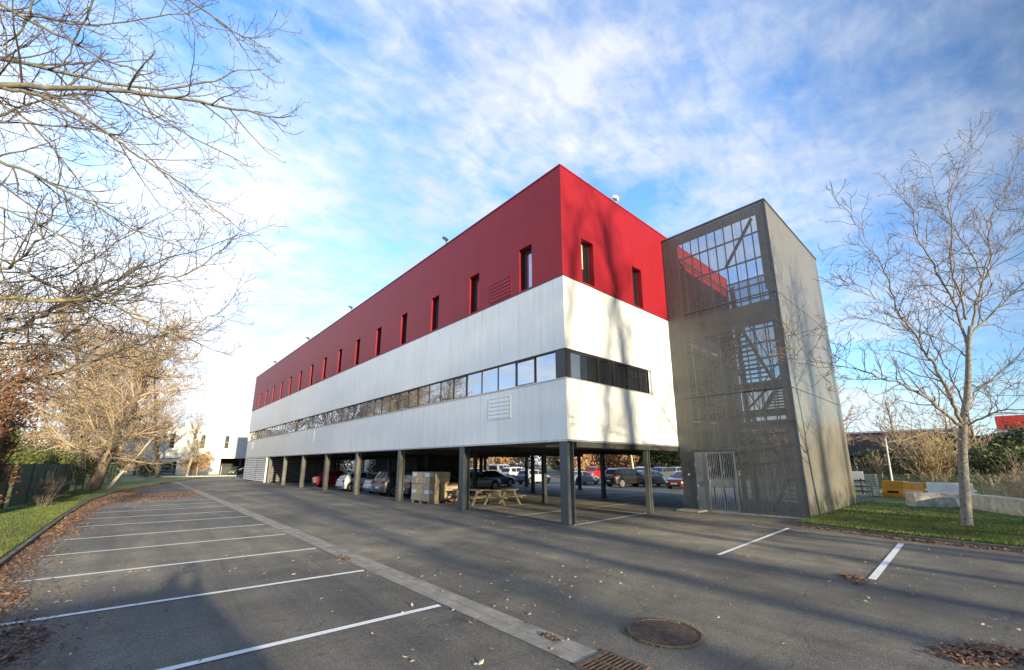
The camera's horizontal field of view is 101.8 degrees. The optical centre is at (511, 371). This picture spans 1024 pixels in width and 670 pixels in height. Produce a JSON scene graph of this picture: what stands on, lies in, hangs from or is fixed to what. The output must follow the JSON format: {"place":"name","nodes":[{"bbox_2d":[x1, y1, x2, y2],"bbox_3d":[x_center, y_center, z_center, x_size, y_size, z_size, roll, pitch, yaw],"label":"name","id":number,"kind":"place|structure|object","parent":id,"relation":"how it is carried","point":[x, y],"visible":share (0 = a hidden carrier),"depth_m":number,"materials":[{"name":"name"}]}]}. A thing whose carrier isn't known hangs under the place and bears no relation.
{"place":"outdoors","nodes":[
{"label":"outdoors","id":0,"kind":"place"},
{"bbox_2d":[0,477,198,558],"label":"lawn","id":1,"kind":"structure","parent":0,"point":[123,483],"depth_m":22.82,"materials":[{"name":"green plant"}]},
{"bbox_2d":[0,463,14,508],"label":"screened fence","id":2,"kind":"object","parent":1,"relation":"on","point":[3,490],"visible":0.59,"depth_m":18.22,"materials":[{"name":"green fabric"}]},
{"bbox_2d":[2,420,23,489],"bbox_3d":[-27.644,4.663,22.589,1.572,4.508,1.571,11,-16,-40],"label":"conifer","id":3,"kind":"object","parent":1,"relation":"on","point":[12,458],"visible":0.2,"depth_m":22.84,"materials":[{"name":"brown plant"}]},
{"bbox_2d":[0,369,41,503],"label":"beech shrub","id":4,"kind":"object","parent":1,"relation":"on","point":[6,442],"visible":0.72,"depth_m":16.19,"materials":[{"name":"brown plant"}]},
{"bbox_2d":[5,464,71,506],"bbox_3d":[-21.689,5.219,19.128,2.160,1.896,1.631,11,-16,-40],"label":"bare shrub","id":5,"kind":"object","parent":1,"relation":"on","point":[39,484],"visible":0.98,"depth_m":19.11,"materials":[{"name":"brown plant"}]},
{"bbox_2d":[8,463,74,506],"bbox_3d":[-26.831,6.331,24.105,0.069,2.060,13.390,10,-16,-37],"label":"screened fence","id":6,"kind":"object","parent":1,"relation":"on","point":[30,470],"visible":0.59,"depth_m":22.12,"materials":[{"name":"green metal"}]},
{"bbox_2d":[0,273,95,445],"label":"bare tree","id":7,"kind":"object","parent":1,"relation":"on","point":[11,353],"visible":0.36,"depth_m":33.76,"materials":[{"name":"beige plant"}]},
{"bbox_2d":[7,446,96,491],"bbox_3d":[-34.705,6.721,29.445,7.771,3.473,3.509,11,-16,-40],"label":"hedge","id":8,"kind":"object","parent":1,"relation":"on","point":[59,459],"visible":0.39,"depth_m":30.26,"materials":[{"name":"green plant"}]},
{"bbox_2d":[38,453,129,482],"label":"hedge","id":9,"kind":"object","parent":1,"relation":"on","point":[111,469],"visible":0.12,"depth_m":46.02,"materials":[{"name":"green plant"}]},
{"bbox_2d":[15,284,156,484],"bbox_3d":[-41.479,1.614,40.209,10.067,18.181,12.418,2,-13,-10],"label":"bare tree","id":10,"kind":"object","parent":1,"relation":"on","point":[75,427],"visible":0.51,"depth_m":38.68,"materials":[{"name":"beige plant"}]},
{"bbox_2d":[39,313,174,480],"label":"bare tree","id":11,"kind":"object","parent":1,"relation":"on","point":[137,445],"visible":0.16,"depth_m":48.30,"materials":[{"name":"beige plant"}]},
{"bbox_2d":[22,293,216,489],"bbox_3d":[-30.856,1.052,33.605,10.902,16.488,10.321,11,-16,-40],"label":"bare tree","id":12,"kind":"object","parent":1,"relation":"on","point":[103,463],"visible":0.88,"depth_m":33.77,"materials":[{"name":"beige plant"}]},
{"bbox_2d":[0,119,289,430],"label":"oak tree","id":13,"kind":"object","parent":1,"relation":"on","point":[80,297],"visible":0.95,"depth_m":9.86,"materials":[{"name":"brown plant"}]},
{"bbox_2d":[106,400,188,488],"bbox_3d":[-30.505,5.972,35.537,3.344,7.713,5.557,-6,-14,23],"label":"bare tree","id":14,"kind":"object","parent":1,"relation":"on","point":[112,483],"visible":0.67,"depth_m":34.62,"materials":[{"name":"brown plant"}]},
{"bbox_2d":[0,0,309,291],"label":"bare tree","id":15,"kind":"object","parent":1,"relation":"on","point":[21,85],"visible":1,"depth_m":7.41,"materials":[{"name":"grey plant"}]},
{"bbox_2d":[6,465,710,563],"bbox_3d":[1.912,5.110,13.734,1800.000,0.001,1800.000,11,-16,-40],"label":"ground","id":16,"kind":"structure","parent":0,"point":[130,475],"depth_m":81.96,"materials":[{"name":"grey asphalt"}]},
{"bbox_2d":[11,426,76,458],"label":"distant tree","id":17,"kind":"object","parent":16,"relation":"on","point":[25,443],"visible":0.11,"depth_m":78.48,"materials":[{"name":"brown plant"}]},
{"bbox_2d":[135,461,154,477],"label":"rounded bush","id":18,"kind":"object","parent":16,"relation":"on","point":[142,469],"visible":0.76,"depth_m":61.54,"materials":[{"name":"green plant"}]},
{"bbox_2d":[99,364,208,477],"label":"bare tree","id":19,"kind":"object","parent":16,"relation":"on","point":[157,474],"visible":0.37,"depth_m":61.48,"materials":[{"name":"beige plant"}]},
{"bbox_2d":[145,459,176,470],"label":"pale building","id":20,"kind":"structure","parent":16,"relation":"on","point":[169,465],"depth_m":104.51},
{"bbox_2d":[173,414,209,476],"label":"bare tree","id":21,"kind":"object","parent":16,"relation":"on","point":[193,447],"visible":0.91,"depth_m":66.45,"materials":[{"name":"beige plant"}]},
{"bbox_2d":[177,449,216,474],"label":"copper hedge","id":22,"kind":"object","parent":16,"relation":"on","point":[205,459],"visible":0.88,"depth_m":72.18,"materials":[{"name":"brown plant"}]},
{"bbox_2d":[710,435,1022,479],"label":"hedge","id":23,"kind":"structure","parent":16,"relation":"on","point":[864,446],"depth_m":61.91,"materials":[{"name":"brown plant"}]},
{"bbox_2d":[191,468,734,476],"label":"soil","id":24,"kind":"structure","parent":0,"point":[549,470],"depth_m":98.72,"materials":[{"name":"soil"}]},
{"bbox_2d":[121,424,249,474],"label":"white building","id":25,"kind":"structure","parent":24,"relation":"on","point":[227,446],"depth_m":82.57,"materials":[{"name":"white paint"}]},
{"bbox_2d":[846,427,973,439],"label":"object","id":26,"kind":"structure","parent":24,"relation":"on","point":[872,433],"depth_m":75.74,"materials":[{"name":"metal"}]},
{"bbox_2d":[0,476,1023,669],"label":"car park","id":27,"kind":"structure","parent":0,"point":[767,612],"depth_m":6.96,"materials":[{"name":"grey asphalt"}]},
{"bbox_2d":[0,478,199,566],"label":"kerb","id":28,"kind":"structure","parent":27,"relation":"on","point":[9,555],"depth_m":12.20,"materials":[{"name":"grey concrete"}]},
{"bbox_2d":[312,470,344,486],"bbox_3d":[-16.082,9.774,38.249,3.874,1.452,1.970,11,-16,-40],"label":"parked car","id":29,"kind":"object","parent":27,"relation":"on","point":[333,477],"visible":0.42,"depth_m":37.20,"materials":[{"name":"paint"}]},
{"bbox_2d":[335,471,371,491],"bbox_3d":[-11.482,8.474,32.380,3.874,1.452,1.970,11,-16,-40],"label":"parked car","id":30,"kind":"object","parent":27,"relation":"on","point":[344,481],"visible":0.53,"depth_m":31.12,"materials":[{"name":"paint"}]},
{"bbox_2d":[363,472,378,493],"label":"parked car","id":31,"kind":"object","parent":27,"relation":"on","point":[367,484],"visible":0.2,"depth_m":28.55,"materials":[{"name":"paint"}]},
{"bbox_2d":[174,482,598,663],"bbox_3d":[-24.424,9.158,32.136,0.420,0.003,75.988,11,-16,-40],"label":"gutter","id":32,"kind":"object","parent":27,"relation":"on","point":[572,651],"visible":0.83,"depth_m":6.23,"materials":[{"name":"concrete"}]},
{"bbox_2d":[372,469,413,496],"bbox_3d":[-6.839,7.345,27.812,4.524,1.682,2.130,11,-16,-40],"label":"parked car","id":33,"kind":"object","parent":27,"relation":"on","point":[384,482],"visible":0.46,"depth_m":26.17,"materials":[{"name":"paint"}]},
{"bbox_2d":[403,469,469,496],"bbox_3d":[-4.838,7.021,26.347,4.524,1.682,2.130,11,-16,-40],"label":"parked car","id":34,"kind":"object","parent":27,"relation":"on","point":[407,486],"visible":0.3,"depth_m":25.12,"materials":[{"name":"paint"}]},
{"bbox_2d":[0,484,903,669],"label":"parking lines","id":35,"kind":"object","parent":27,"relation":"on","point":[879,570],"visible":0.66,"depth_m":7.05,"materials":[{"name":"paint"}]},
{"bbox_2d":[447,489,493,505],"bbox_3d":[-2.102,6.364,21.174,1.800,0.752,1.620,-8,-15,33],"label":"picnic table","id":36,"kind":"object","parent":27,"relation":"on","point":[475,497],"visible":0.72,"depth_m":20.91,"materials":[{"name":"brown wood"}]},
{"bbox_2d":[452,471,500,488],"bbox_3d":[-3.006,8.650,33.129,4.624,1.434,2.050,11,-16,-40],"label":"parked car","id":37,"kind":"object","parent":27,"relation":"on","point":[483,481],"visible":0.6,"depth_m":32.72,"materials":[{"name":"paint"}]},
{"bbox_2d":[243,163,739,525],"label":"office building","id":38,"kind":"structure","parent":27,"relation":"on","point":[528,321],"depth_m":19.39,"materials":[{"name":"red metal"}]},
{"bbox_2d":[373,397,382,415],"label":"ribbon window","id":39,"kind":"structure","parent":38,"relation":"in","point":[378,402],"depth_m":26.69,"materials":[{"name":"clear glass"}]},
{"bbox_2d":[382,395,390,413],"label":"ribbon window","id":40,"kind":"structure","parent":38,"relation":"in","point":[386,400],"depth_m":25.84,"materials":[{"name":"clear glass"}]},
{"bbox_2d":[390,393,398,411],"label":"ribbon window","id":41,"kind":"structure","parent":38,"relation":"in","point":[394,402],"depth_m":25.01,"materials":[{"name":"clear glass"}]},
{"bbox_2d":[398,391,407,409],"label":"ribbon window","id":42,"kind":"structure","parent":38,"relation":"in","point":[403,396],"depth_m":24.19,"materials":[{"name":"clear glass"}]},
{"bbox_2d":[407,388,418,408],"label":"ribbon window","id":43,"kind":"structure","parent":38,"relation":"in","point":[413,393],"depth_m":23.35,"materials":[{"name":"clear glass"}]},
{"bbox_2d":[418,385,428,405],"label":"ribbon window","id":44,"kind":"structure","parent":38,"relation":"in","point":[423,395],"depth_m":22.50,"materials":[{"name":"clear glass"}]},
{"bbox_2d":[429,382,440,403],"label":"ribbon window","id":45,"kind":"structure","parent":38,"relation":"in","point":[434,389],"depth_m":21.67,"materials":[{"name":"clear glass"}]},
{"bbox_2d":[440,379,452,401],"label":"ribbon window","id":46,"kind":"structure","parent":38,"relation":"in","point":[447,385],"depth_m":20.83,"materials":[{"name":"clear glass"}]},
{"bbox_2d":[453,375,466,398],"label":"ribbon window","id":47,"kind":"structure","parent":38,"relation":"in","point":[459,383],"depth_m":19.99,"materials":[{"name":"clear glass"}]},
{"bbox_2d":[467,371,481,396],"bbox_3d":[-1.727,0.582,19.155,0.035,1.095,1.140,11,-16,-40],"label":"ribbon window","id":48,"kind":"structure","parent":38,"relation":"in","point":[474,380],"depth_m":19.15,"materials":[{"name":"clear glass"}]},
{"bbox_2d":[473,277,478,311],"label":"window","id":49,"kind":"structure","parent":38,"relation":"in","point":[476,281],"depth_m":20.34,"materials":[{"name":"black glass"}]},
{"bbox_2d":[482,367,497,392],"bbox_3d":[-0.968,0.397,18.321,0.035,1.095,1.140,11,-16,-40],"label":"ribbon window","id":50,"kind":"structure","parent":38,"relation":"in","point":[489,377],"depth_m":18.32,"materials":[{"name":"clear glass"}]},
{"bbox_2d":[498,362,514,389],"bbox_3d":[-0.209,0.213,17.486,0.035,1.095,1.140,11,-16,-40],"label":"ribbon window","id":51,"kind":"structure","parent":38,"relation":"in","point":[506,373],"depth_m":17.51,"materials":[{"name":"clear glass"}]},
{"bbox_2d":[515,356,535,386],"bbox_3d":[0.540,0.026,16.643,0.060,1.095,1.140,11,-16,-40],"label":"ribbon window","id":52,"kind":"structure","parent":38,"relation":"in","point":[525,369],"depth_m":16.66,"materials":[{"name":"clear glass"}]},
{"bbox_2d":[523,248,531,289],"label":"window","id":53,"kind":"structure","parent":38,"relation":"in","point":[527,255],"depth_m":17.70,"materials":[{"name":"clear glass"}]},
{"bbox_2d":[535,351,555,382],"bbox_3d":[1.308,-0.157,15.817,0.035,1.095,1.140,11,-16,-40],"label":"ribbon window","id":54,"kind":"structure","parent":38,"relation":"in","point":[545,364],"depth_m":15.85,"materials":[{"name":"clear glass"}]},
{"bbox_2d":[570,350,581,379],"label":"ribbon window","id":55,"kind":"structure","parent":38,"relation":"in","point":[576,358],"depth_m":15.55,"materials":[{"name":"clear glass"}]},
{"bbox_2d":[581,243,589,284],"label":"window","id":56,"kind":"structure","parent":38,"relation":"in","point":[584,249],"depth_m":17.27,"materials":[{"name":"black glass"}]},
{"bbox_2d":[581,353,598,382],"bbox_3d":[2.999,-0.104,16.054,1.017,1.095,0.060,11,-16,-40],"label":"ribbon window","id":57,"kind":"structure","parent":38,"relation":"in","point":[590,372],"depth_m":16.08,"materials":[{"name":"black glass"}]},
{"bbox_2d":[598,358,613,385],"bbox_3d":[3.762,0.042,16.716,1.017,1.095,0.060,11,-16,-40],"label":"ribbon window","id":58,"kind":"structure","parent":38,"relation":"in","point":[605,367],"depth_m":16.75,"materials":[{"name":"black glass"}]},
{"bbox_2d":[613,362,628,389],"bbox_3d":[4.525,0.188,17.377,1.017,1.095,0.060,11,-16,-40],"label":"ribbon window","id":59,"kind":"structure","parent":38,"relation":"in","point":[620,370],"depth_m":17.41,"materials":[{"name":"black glass"}]},
{"bbox_2d":[627,365,640,391],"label":"ribbon window","id":60,"kind":"structure","parent":38,"relation":"in","point":[633,373],"depth_m":18.05,"materials":[{"name":"black glass"}]},
{"bbox_2d":[632,270,637,305],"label":"window","id":61,"kind":"structure","parent":38,"relation":"in","point":[633,272],"depth_m":19.68,"materials":[{"name":"black glass"}]},
{"bbox_2d":[639,369,649,393],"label":"ribbon window","id":62,"kind":"structure","parent":38,"relation":"in","point":[644,376],"depth_m":18.60,"materials":[{"name":"black glass"}]},
{"bbox_2d":[470,457,516,469],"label":"autumn tree","id":63,"kind":"object","parent":27,"relation":"on","point":[503,460],"visible":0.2,"depth_m":73.89,"materials":[{"name":"beige plant"}]},
{"bbox_2d":[483,470,514,485],"bbox_3d":[-1.790,9.721,37.969,4.624,1.434,2.050,11,-16,-40],"label":"parked car","id":64,"kind":"object","parent":27,"relation":"on","point":[507,480],"visible":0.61,"depth_m":37.59,"materials":[{"name":"paint"}]},
{"bbox_2d":[480,488,525,506],"bbox_3d":[-0.482,6.328,21.011,1.620,0.752,1.800,-9,-15,35],"label":"picnic table","id":65,"kind":"object","parent":27,"relation":"on","point":[501,497],"visible":0.99,"depth_m":20.79,"materials":[{"name":"brown wood"}]},
{"bbox_2d":[478,456,540,468],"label":"distant tree","id":66,"kind":"object","parent":27,"relation":"on","point":[519,459],"visible":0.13,"depth_m":86.71,"materials":[{"name":"beige plant"}]},
{"bbox_2d":[0,482,1023,669],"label":"leaf litter","id":67,"kind":"object","parent":27,"relation":"on","point":[989,652],"visible":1,"depth_m":6.32,"materials":[{"name":"brown plant"}]},
{"bbox_2d":[500,467,524,481],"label":"parked car","id":68,"kind":"object","parent":27,"relation":"on","point":[510,471],"visible":0.4,"depth_m":47.03,"materials":[{"name":"paint"}]},
{"bbox_2d":[16,499,1020,669],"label":"scattered leaves","id":69,"kind":"object","parent":27,"relation":"on","point":[481,661],"visible":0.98,"depth_m":7.57,"materials":[{"name":"brown plant"}]},
{"bbox_2d":[516,469,550,483],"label":"parked car","id":70,"kind":"object","parent":27,"relation":"on","point":[520,477],"visible":0.66,"depth_m":42.85,"materials":[{"name":"paint"}]},
{"bbox_2d":[574,471,599,484],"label":"parked car","id":71,"kind":"object","parent":27,"relation":"on","point":[586,477],"visible":0.59,"depth_m":41.53,"materials":[{"name":"paint"}]},
{"bbox_2d":[574,649,649,669],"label":"drain grate","id":72,"kind":"object","parent":27,"relation":"on","point":[605,659],"visible":1,"depth_m":4.25,"materials":[{"name":"metal"}]},
{"bbox_2d":[605,468,644,486],"bbox_3d":[10.525,9.564,37.833,4.524,1.682,2.130,6,-14,-26],"label":"parked car","id":73,"kind":"object","parent":27,"relation":"on","point":[620,477],"visible":0.83,"depth_m":36.82,"materials":[{"name":"paint"}]},
{"bbox_2d":[634,470,669,485],"bbox_3d":[13.067,9.904,38.836,3.874,1.452,1.970,4,-13,-19],"label":"parked car","id":74,"kind":"object","parent":27,"relation":"on","point":[658,478],"visible":0.48,"depth_m":38.16,"materials":[{"name":"paint"}]},
{"bbox_2d":[627,618,703,648],"bbox_3d":[1.842,3.154,5.037,0.876,0.035,0.876,11,-16,-40],"label":"manhole cover","id":75,"kind":"object","parent":27,"relation":"on","point":[666,633],"visible":1,"depth_m":4.98,"materials":[{"name":"metal"}]},
{"bbox_2d":[666,471,682,488],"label":"parked car","id":76,"kind":"object","parent":27,"relation":"on","point":[674,479],"visible":0.29,"depth_m":33.86,"materials":[{"name":"paint"}]},
{"bbox_2d":[661,198,857,518],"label":"stair tower","id":77,"kind":"structure","parent":27,"relation":"on","point":[775,428],"depth_m":18.33,"materials":[{"name":"grey metal"}]},
{"bbox_2d":[694,452,710,509],"bbox_3d":[8.368,4.812,18.354,0.080,2.480,0.520,11,-16,-40],"label":"door","id":78,"kind":"structure","parent":77,"relation":"in","point":[699,457],"depth_m":18.34,"materials":[{"name":"metal"}]},
{"bbox_2d":[705,452,740,512],"bbox_3d":[8.947,4.668,17.707,0.115,2.480,1.220,11,-16,-40],"label":"door","id":79,"kind":"structure","parent":77,"relation":"in","point":[722,482],"depth_m":17.70,"materials":[{"name":"metal"}]},
{"bbox_2d":[801,523,1023,550],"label":"kerb","id":80,"kind":"structure","parent":27,"relation":"on","point":[1014,548],"depth_m":11.11,"materials":[{"name":"grey concrete"}]},
{"bbox_2d":[0,0,1023,464],"label":"sky","id":81,"kind":"structure","parent":0,"point":[421,119],"materials":[{"name":"blue"}]},
{"bbox_2d":[633,451,679,468],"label":"evergreen tree","id":82,"kind":"object","parent":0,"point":[658,459],"visible":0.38,"depth_m":62.64,"materials":[{"name":"green plant"}]},
{"bbox_2d":[547,473,875,487],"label":"road","id":83,"kind":"structure","parent":0,"point":[554,475],"depth_m":63.01,"materials":[{"name":"asphalt"}]},
{"bbox_2d":[540,454,605,470],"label":"autumn tree","id":84,"kind":"object","parent":83,"relation":"on","point":[589,459],"visible":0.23,"depth_m":66.42,"materials":[{"name":"orange plant"}]},
{"bbox_2d":[584,466,600,476],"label":"parked car","id":85,"kind":"object","parent":83,"relation":"on","point":[594,470],"visible":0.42,"depth_m":57.47,"materials":[{"name":"paint"}]},
{"bbox_2d":[588,454,641,467],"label":"autumn tree","id":86,"kind":"object","parent":83,"relation":"on","point":[626,461],"visible":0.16,"depth_m":65.22,"materials":[{"name":"beige plant"}]},
{"bbox_2d":[651,467,673,476],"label":"parked car","id":87,"kind":"object","parent":83,"relation":"on","point":[667,471],"visible":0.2,"depth_m":49.97,"materials":[{"name":"paint"}]},
{"bbox_2d":[832,349,874,444],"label":"bare tree","id":88,"kind":"object","parent":83,"relation":"on","point":[851,421],"visible":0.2,"depth_m":45.52,"materials":[{"name":"beige plant"}]},
{"bbox_2d":[861,388,913,481],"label":"bare tree","id":89,"kind":"object","parent":83,"relation":"on","point":[886,409],"visible":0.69,"depth_m":44.52,"materials":[{"name":"beige plant"}]},
{"bbox_2d":[805,495,1023,544],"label":"lawn","id":90,"kind":"structure","parent":0,"point":[882,498],"depth_m":17.42,"materials":[{"name":"green plant"}]},
{"bbox_2d":[864,474,879,496],"bbox_3d":[21.830,6.868,25.235,0.515,1.300,0.515,11,-16,-40],"label":"wire cage","id":91,"kind":"object","parent":90,"relation":"on","point":[876,485],"visible":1,"depth_m":25.11,"materials":[{"name":"metal"}]},
{"bbox_2d":[739,110,1023,525],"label":"bare tree","id":92,"kind":"object","parent":90,"relation":"on","point":[966,512],"visible":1,"depth_m":13.06,"materials":[{"name":"grey plant"}]},
{"bbox_2d":[882,481,903,497],"bbox_3d":[22.720,6.937,24.668,0.515,0.920,1.175,6,-14,-24],"label":"plastic barrier","id":93,"kind":"object","parent":90,"relation":"on","point":[892,488],"visible":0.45,"depth_m":24.66,"materials":[{"name":"plastic"}]},
{"bbox_2d":[902,481,927,497],"bbox_3d":[22.253,6.549,22.917,0.515,0.920,1.867,-4,-13,17],"label":"plastic barrier","id":94,"kind":"object","parent":90,"relation":"on","point":[914,486],"visible":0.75,"depth_m":22.91,"materials":[{"name":"plastic"}]},
{"bbox_2d":[905,492,978,507],"bbox_3d":[19.470,5.800,18.841,2.461,0.620,0.700,-3,-13,13],"label":"concrete block","id":95,"kind":"object","parent":90,"relation":"on","point":[933,499],"depth_m":18.66,"materials":[{"name":"grey concrete"}]},
{"bbox_2d":[925,482,976,492],"bbox_3d":[22.759,6.232,21.556,1.806,0.950,0.515,-11,-16,40],"label":"plastic barrier","id":96,"kind":"object","parent":90,"relation":"on","point":[940,487],"visible":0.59,"depth_m":21.66,"materials":[{"name":"white plastic"}]},
{"bbox_2d":[969,451,1023,497],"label":"bare shrub","id":97,"kind":"object","parent":90,"relation":"on","point":[1013,483],"visible":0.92,"depth_m":19.18,"materials":[{"name":"brown plant"}]},
{"bbox_2d":[971,494,1023,516],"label":"concrete block","id":98,"kind":"object","parent":90,"relation":"on","point":[1013,506],"depth_m":16.37,"materials":[{"name":"grey concrete"}]},
{"bbox_2d":[863,478,1023,497],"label":"undergrowth soil","id":99,"kind":"structure","parent":0,"point":[977,486],"depth_m":35.19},
{"bbox_2d":[851,451,910,487],"bbox_3d":[30.139,8.135,34.620,3.978,3.114,4.227,-1,-12,2],"label":"dry thicket","id":100,"kind":"object","parent":99,"relation":"on","point":[877,471],"visible":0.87,"depth_m":34.20,"materials":[{"name":"brown plant"}]},
{"bbox_2d":[849,444,985,483],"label":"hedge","id":101,"kind":"object","parent":99,"relation":"on","point":[867,464],"visible":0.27,"depth_m":41.75,"materials":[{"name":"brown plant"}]},
{"bbox_2d":[882,423,988,482],"bbox_3d":[30.980,6.294,30.412,5.273,4.894,5.671,11,-16,-40],"label":"willow thicket","id":102,"kind":"object","parent":99,"relation":"on","point":[928,464],"visible":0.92,"depth_m":30.35,"materials":[{"name":"brown plant"}]},
{"bbox_2d":[915,405,958,482],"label":"bare tree","id":103,"kind":"object","parent":99,"relation":"on","point":[945,427],"visible":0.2,"depth_m":43.69,"materials":[{"name":"beige plant"}]},
{"bbox_2d":[879,425,1023,483],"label":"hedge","id":104,"kind":"object","parent":99,"relation":"on","point":[1006,439],"visible":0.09,"depth_m":38.92,"materials":[{"name":"green plant"}]},
{"bbox_2d":[945,384,1006,486],"bbox_3d":[41.436,5.542,37.456,3.889,9.398,4.791,-9,-15,34],"label":"bare tree","id":105,"kind":"object","parent":99,"relation":"on","point":[975,442],"visible":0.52,"depth_m":37.52,"materials":[{"name":"beige plant"}]},
{"bbox_2d":[938,440,1023,488],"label":"evergreen tree","id":106,"kind":"object","parent":99,"relation":"on","point":[987,459],"visible":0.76,"depth_m":29.61,"materials":[{"name":"green plant"}]},
{"bbox_2d":[980,422,1023,478],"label":"evergreen tree","id":107,"kind":"object","parent":99,"relation":"on","point":[1013,430],"visible":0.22,"depth_m":39.44,"materials":[{"name":"plant"}]},
{"bbox_2d":[995,415,1023,435],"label":"building","id":108,"kind":"structure","parent":99,"relation":"on","point":[1014,419],"depth_m":45.69,"materials":[{"name":"red metal"}]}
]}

